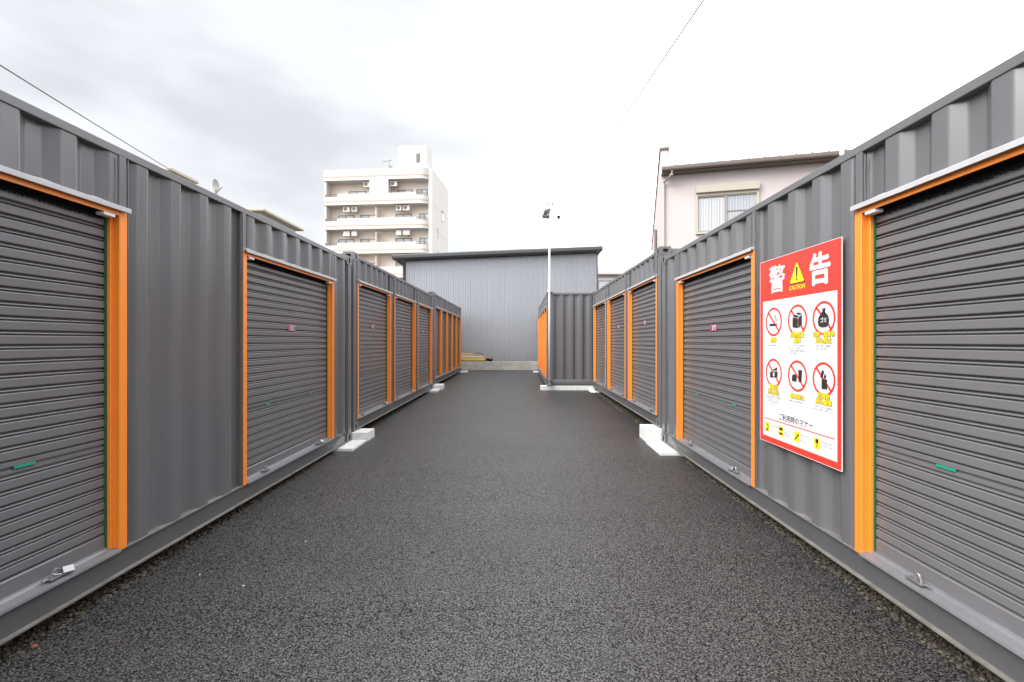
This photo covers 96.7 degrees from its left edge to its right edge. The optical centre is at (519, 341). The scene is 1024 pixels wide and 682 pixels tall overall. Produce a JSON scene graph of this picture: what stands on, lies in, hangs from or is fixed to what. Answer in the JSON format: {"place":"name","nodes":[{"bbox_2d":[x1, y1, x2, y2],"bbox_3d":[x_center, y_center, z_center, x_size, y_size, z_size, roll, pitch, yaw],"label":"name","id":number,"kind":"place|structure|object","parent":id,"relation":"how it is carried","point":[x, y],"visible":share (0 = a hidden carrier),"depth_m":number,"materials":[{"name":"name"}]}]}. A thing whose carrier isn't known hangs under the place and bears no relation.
{"place":"outdoors","nodes":[
{"label":"outdoors","id":0,"kind":"place"},
{"bbox_2d":[211,179,222,194],"bbox_3d":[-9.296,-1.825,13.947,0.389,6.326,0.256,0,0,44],"label":"satellite dish","id":1,"kind":"object","parent":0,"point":[216,188],"visible":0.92,"depth_m":14.03,"materials":[{"name":"silver metal"}]},
{"bbox_2d":[246,208,303,231],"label":"beige house","id":2,"kind":"structure","parent":0,"point":[270,216],"depth_m":16.75,"materials":[{"name":"grey"}]},
{"bbox_2d":[323,145,447,278],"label":"apartment block","id":3,"kind":"structure","parent":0,"point":[379,217],"depth_m":54.60,"materials":[{"name":"beige concrete"}]},
{"bbox_2d":[338,215,353,218],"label":"window","id":4,"kind":"structure","parent":3,"relation":"in","point":[341,216],"depth_m":55.63,"materials":[{"name":"grey glass"}]},
{"bbox_2d":[338,239,353,242],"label":"window","id":5,"kind":"structure","parent":3,"relation":"in","point":[339,240],"depth_m":55.63,"materials":[{"name":"grey glass"}]},
{"bbox_2d":[348,191,365,193],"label":"window","id":6,"kind":"structure","parent":3,"relation":"in","point":[349,192],"depth_m":55.50,"materials":[{"name":"grey glass"}]},
{"bbox_2d":[360,215,375,217],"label":"window","id":7,"kind":"structure","parent":3,"relation":"in","point":[361,216],"depth_m":55.39,"materials":[{"name":"grey glass"}]},
{"bbox_2d":[360,239,375,242],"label":"window","id":8,"kind":"structure","parent":3,"relation":"in","point":[361,240],"depth_m":55.40,"materials":[{"name":"grey glass"}]},
{"bbox_2d":[395,214,411,216],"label":"window","id":9,"kind":"structure","parent":3,"relation":"in","point":[396,215],"depth_m":54.98,"materials":[{"name":"grey glass"}]},
{"bbox_2d":[395,238,411,241],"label":"window","id":10,"kind":"structure","parent":3,"relation":"in","point":[396,239],"depth_m":54.98,"materials":[{"name":"grey glass"}]},
{"bbox_2d":[397,190,412,192],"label":"window","id":11,"kind":"structure","parent":3,"relation":"in","point":[397,190],"depth_m":54.98,"materials":[{"name":"grey glass"}]},
{"bbox_2d":[416,189,427,194],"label":"window","id":12,"kind":"structure","parent":3,"relation":"in","point":[419,191],"depth_m":54.81,"materials":[{"name":"grey glass"}]},
{"bbox_2d":[419,213,427,218],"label":"window","id":13,"kind":"structure","parent":3,"relation":"in","point":[422,215],"depth_m":54.79,"materials":[{"name":"grey"}]},
{"bbox_2d":[419,238,427,243],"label":"window","id":14,"kind":"structure","parent":3,"relation":"in","point":[425,240],"depth_m":54.77,"materials":[{"name":"grey"}]},
{"bbox_2d":[392,246,602,360],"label":"warehouse","id":15,"kind":"structure","parent":0,"point":[497,296],"depth_m":20.90,"materials":[{"name":"grey metal"}]},
{"bbox_2d":[0,370,1005,681],"bbox_3d":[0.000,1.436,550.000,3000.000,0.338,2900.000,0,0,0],"label":"ground","id":16,"kind":"structure","parent":0,"point":[738,496],"depth_m":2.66,"materials":[{"name":"grey gravel"}]},
{"bbox_2d":[161,167,198,183],"bbox_3d":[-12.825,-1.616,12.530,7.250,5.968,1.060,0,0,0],"label":"beige house","id":17,"kind":"structure","parent":16,"relation":"on","point":[182,175],"depth_m":12.39,"materials":[{"name":"grey"}]},
{"bbox_2d":[0,65,168,168],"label":"overhead cable","id":18,"kind":"object","parent":17,"relation":"attached to","point":[74,111],"visible":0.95,"depth_m":7.58,"materials":[{"name":"grey plastic"}]},
{"bbox_2d":[332,440,365,451],"bbox_3d":[-2.482,1.463,6.308,0.535,0.084,0.555,0,0,0],"label":"concrete pad","id":19,"kind":"object","parent":16,"relation":"on","point":[352,445],"visible":0.29,"depth_m":6.21,"materials":[{"name":"grey concrete"}]},
{"bbox_2d":[0,90,351,645],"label":"storage container","id":20,"kind":"object","parent":19,"relation":"on","point":[175,358],"visible":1,"depth_m":2.87,"materials":[{"name":"grey metal"}]},
{"bbox_2d":[0,165,131,614],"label":"roller door","id":21,"kind":"structure","parent":20,"relation":"in","point":[63,250],"depth_m":2.45,"materials":[{"name":"grey paint"}]},
{"bbox_2d":[53,564,74,575],"bbox_3d":[-2.425,1.221,2.418,0.040,0.048,0.093,0,0,20],"label":"padlock","id":22,"kind":"object","parent":21,"relation":"attached to","point":[67,569],"visible":1,"depth_m":2.42,"materials":[{"name":"silver metal"}]},
{"bbox_2d":[243,248,335,485],"bbox_3d":[-2.439,0.218,4.942,0.118,2.092,1.945,0,0,0],"label":"roller door","id":23,"kind":"structure","parent":20,"relation":"in","point":[288,308],"depth_m":4.78,"materials":[{"name":"grey paint"}]},
{"bbox_2d":[352,428,374,440],"bbox_3d":[-2.478,1.409,6.755,0.545,0.174,0.330,0,0,0],"label":"concrete block","id":24,"kind":"object","parent":16,"relation":"on","point":[367,434],"depth_m":6.60,"materials":[{"name":"grey concrete"}]},
{"bbox_2d":[425,389,439,392],"bbox_3d":[-2.470,1.365,12.450,0.500,0.095,0.500,0,0,0],"label":"concrete pad","id":25,"kind":"object","parent":16,"relation":"on","point":[434,390],"visible":0.28,"depth_m":12.20,"materials":[{"name":"grey concrete"}]},
{"bbox_2d":[339,251,432,431],"bbox_3d":[-3.615,0.004,9.649,2.470,2.625,6.058,0,0,0],"label":"storage container","id":26,"kind":"object","parent":25,"relation":"on","point":[392,340],"visible":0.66,"depth_m":8.35,"materials":[{"name":"grey metal"}]},
{"bbox_2d":[357,279,392,418],"bbox_3d":[-2.439,0.114,7.655,0.118,2.092,1.770,0,0,0],"label":"roller door","id":27,"kind":"structure","parent":26,"relation":"in","point":[373,304],"depth_m":7.68,"materials":[{"name":"grey paint"}]},
{"bbox_2d":[394,293,416,400],"bbox_3d":[-2.439,0.114,9.652,0.118,2.092,1.765,0,0,0],"label":"roller door","id":28,"kind":"structure","parent":26,"relation":"in","point":[404,309],"depth_m":9.79,"materials":[{"name":"grey paint"}]},
{"bbox_2d":[418,302,432,389],"bbox_3d":[-2.439,0.114,11.650,0.118,2.092,1.760,0,0,0],"label":"roller door","id":29,"kind":"structure","parent":26,"relation":"in","point":[424,312],"depth_m":11.85,"materials":[{"name":"grey paint"}]},
{"bbox_2d":[433,384,443,389],"bbox_3d":[-2.450,1.315,12.965,0.540,0.177,0.470,0,0,0],"label":"concrete block","id":30,"kind":"object","parent":16,"relation":"on","point":[439,386],"depth_m":12.73,"materials":[{"name":"grey concrete"}]},
{"bbox_2d":[427,291,460,384],"bbox_3d":[-3.615,-0.087,15.789,2.470,2.625,6.058,0,0,0],"label":"storage container","id":31,"kind":"object","parent":30,"relation":"on","point":[446,339],"visible":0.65,"depth_m":15.14,"materials":[{"name":"metal"}]},
{"bbox_2d":[435,306,442,378],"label":"roller door","id":32,"kind":"structure","parent":31,"relation":"in","point":[438,311],"depth_m":13.89,"materials":[{"name":"grey paint"}]},
{"bbox_2d":[442,309,447,375],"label":"roller door","id":33,"kind":"structure","parent":31,"relation":"in","point":[444,312],"depth_m":15.06,"materials":[{"name":"grey paint"}]},
{"bbox_2d":[448,311,452,372],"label":"roller door","id":34,"kind":"structure","parent":31,"relation":"in","point":[450,315],"depth_m":16.27,"materials":[{"name":"grey paint"}]},
{"bbox_2d":[453,313,457,370],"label":"roller door","id":35,"kind":"structure","parent":31,"relation":"in","point":[454,315],"depth_m":17.39,"materials":[{"name":"grey paint"}]},
{"bbox_2d":[457,316,460,368],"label":"roller door","id":36,"kind":"structure","parent":31,"relation":"in","point":[458,317],"depth_m":18.53,"materials":[{"name":"grey paint"}]},
{"bbox_2d":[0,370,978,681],"bbox_3d":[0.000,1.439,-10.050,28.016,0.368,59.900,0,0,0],"label":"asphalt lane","id":37,"kind":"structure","parent":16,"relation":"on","point":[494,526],"depth_m":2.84,"materials":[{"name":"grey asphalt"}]},
{"bbox_2d":[542,202,559,385],"bbox_3d":[0.843,-1.297,12.531,0.511,5.060,0.313,0,0,-19],"label":"floodlight pole","id":38,"kind":"object","parent":37,"relation":"on","point":[546,214],"visible":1,"depth_m":12.47,"materials":[{"name":"grey metal"}]},
{"bbox_2d":[537,291,592,385],"bbox_3d":[1.959,-0.077,15.699,2.470,2.625,6.058,0,0,0],"label":"storage container","id":39,"kind":"object","parent":37,"relation":"on","point":[571,338],"visible":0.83,"depth_m":12.70,"materials":[{"name":"grey metal"}]},
{"bbox_2d":[537,316,538,368],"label":"roller door","id":40,"kind":"structure","parent":39,"relation":"in","point":[538,316],"depth_m":18.48,"materials":[{"name":"grey paint"}]},
{"bbox_2d":[539,314,540,370],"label":"roller door","id":41,"kind":"structure","parent":39,"relation":"in","point":[539,314],"depth_m":17.35,"materials":[{"name":"grey paint"}]},
{"bbox_2d":[540,312,541,372],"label":"roller door","id":42,"kind":"structure","parent":39,"relation":"in","point":[541,312],"depth_m":16.21,"materials":[{"name":"grey paint"}]},
{"bbox_2d":[541,310,543,375],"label":"roller door","id":43,"kind":"structure","parent":39,"relation":"in","point":[542,311],"depth_m":15.06,"materials":[{"name":"grey paint"}]},
{"bbox_2d":[543,306,546,378],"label":"roller door","id":44,"kind":"structure","parent":39,"relation":"in","point":[545,308],"depth_m":13.93,"materials":[{"name":"grey paint"}]},
{"bbox_2d":[540,385,594,389],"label":"concrete beam","id":45,"kind":"structure","parent":37,"relation":"on","point":[569,387],"depth_m":12.64,"materials":[{"name":"grey concrete"}]},
{"bbox_2d":[588,390,601,392],"bbox_3d":[2.125,1.381,12.365,0.450,0.062,0.530,0,0,0],"label":"concrete pad","id":46,"kind":"object","parent":37,"relation":"on","point":[594,391],"visible":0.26,"depth_m":12.24,"materials":[{"name":"grey concrete"}]},
{"bbox_2d":[461,361,537,369],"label":"block wall","id":47,"kind":"structure","parent":16,"relation":"on","point":[499,365],"depth_m":19.85,"materials":[{"name":"concrete"}]},
{"bbox_3d":[-2.850,0.860,19.920,2.700,0.030,0.120,0,0,0],"label":"rubber mat","id":48,"kind":"object","parent":47,"relation":"on","visible":0},
{"bbox_2d":[461,358,485,360],"bbox_3d":[-2.830,0.777,19.920,2.740,0.130,0.130,0,0,0],"label":"plank","id":49,"kind":"object","parent":48,"relation":"on","point":[472,359],"visible":0.36,"depth_m":19.87,"materials":[{"name":"yellow paint"}]},
{"bbox_2d":[639,424,661,441],"bbox_3d":[2.083,1.376,6.705,0.535,0.240,0.390,0,0,0],"label":"concrete block","id":50,"kind":"object","parent":16,"relation":"on","point":[650,432],"depth_m":6.51,"materials":[{"name":"grey concrete"}]},
{"bbox_2d":[592,246,679,427],"bbox_3d":[3.225,-0.058,9.589,2.470,2.625,6.058,0,0,0],"label":"storage container","id":51,"kind":"object","parent":50,"relation":"on","point":[627,333],"visible":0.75,"depth_m":8.34,"materials":[{"name":"grey metal"}]},
{"bbox_2d":[592,300,605,387],"bbox_3d":[2.049,0.053,11.590,0.118,2.092,1.760,0,0,0],"label":"roller door","id":52,"kind":"structure","parent":51,"relation":"in","point":[599,309],"depth_m":11.87,"materials":[{"name":"grey paint"}]},
{"bbox_2d":[606,290,624,397],"bbox_3d":[2.049,0.053,9.592,0.118,2.092,1.765,0,0,0],"label":"roller door","id":53,"kind":"structure","parent":51,"relation":"in","point":[615,303],"depth_m":9.81,"materials":[{"name":"grey paint"}]},
{"bbox_2d":[627,275,656,415],"bbox_3d":[2.049,0.053,7.595,0.118,2.092,1.770,0,0,0],"label":"roller door","id":54,"kind":"structure","parent":51,"relation":"in","point":[642,297],"depth_m":7.67,"materials":[{"name":"grey paint"}]},
{"bbox_2d":[646,441,682,455],"bbox_3d":[2.075,1.463,6.160,0.550,0.084,0.680,0,0,0],"label":"concrete pad","id":55,"kind":"object","parent":16,"relation":"on","point":[661,448],"visible":0.29,"depth_m":6.03,"materials":[{"name":"grey concrete"}]},
{"bbox_2d":[661,50,1023,681],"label":"storage container","id":56,"kind":"object","parent":55,"relation":"on","point":[915,508],"visible":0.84,"depth_m":2.44,"materials":[{"name":"grey metal"}]},
{"bbox_2d":[674,246,754,487],"bbox_3d":[2.049,0.218,4.893,0.118,2.092,1.945,0,0,0],"label":"roller door","id":57,"kind":"structure","parent":56,"relation":"in","point":[715,402],"depth_m":4.76,"materials":[{"name":"grey paint"}]},
{"bbox_2d":[760,237,842,471],"bbox_3d":[2.003,0.080,3.308,0.010,1.462,0.961,0,0,0],"label":"warning sign","id":58,"kind":"object","parent":56,"relation":"attached to","point":[801,352],"visible":1,"depth_m":3.20,"materials":[{"name":"red"}]},
{"bbox_2d":[850,137,1023,658],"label":"roller door","id":59,"kind":"structure","parent":56,"relation":"in","point":[939,260],"depth_m":2.22,"materials":[{"name":"grey paint"}]},
{"bbox_2d":[0,0,1023,266],"label":"sky","id":60,"kind":"structure","parent":0,"point":[512,102],"materials":[{"name":"white"}]},
{"bbox_2d":[598,267,631,288],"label":"white house","id":61,"kind":"structure","parent":0,"point":[606,275],"depth_m":35.90,"materials":[{"name":"grey paint"}]},
{"bbox_2d":[598,280,611,288],"bbox_3d":[6.700,-4.230,34.985,1.400,0.900,0.050,0,0,0],"label":"window","id":62,"kind":"structure","parent":61,"relation":"in","point":[601,283],"depth_m":34.96,"materials":[{"name":"grey"}]},
{"bbox_2d":[533,0,703,248],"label":"overhead cable","id":63,"kind":"object","parent":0,"point":[636,98],"visible":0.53,"depth_m":10.80,"materials":[{"name":"grey plastic"}]},
{"bbox_2d":[651,147,851,253],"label":"pink house","id":64,"kind":"structure","parent":0,"point":[694,201],"depth_m":15.03,"materials":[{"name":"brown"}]},
{"bbox_2d":[696,181,759,234],"bbox_3d":[6.805,-4.365,14.926,1.930,1.590,0.159,0,0,14],"label":"window","id":65,"kind":"structure","parent":64,"relation":"in","point":[711,213],"depth_m":14.97,"materials":[{"name":"beige glass"}]}
]}

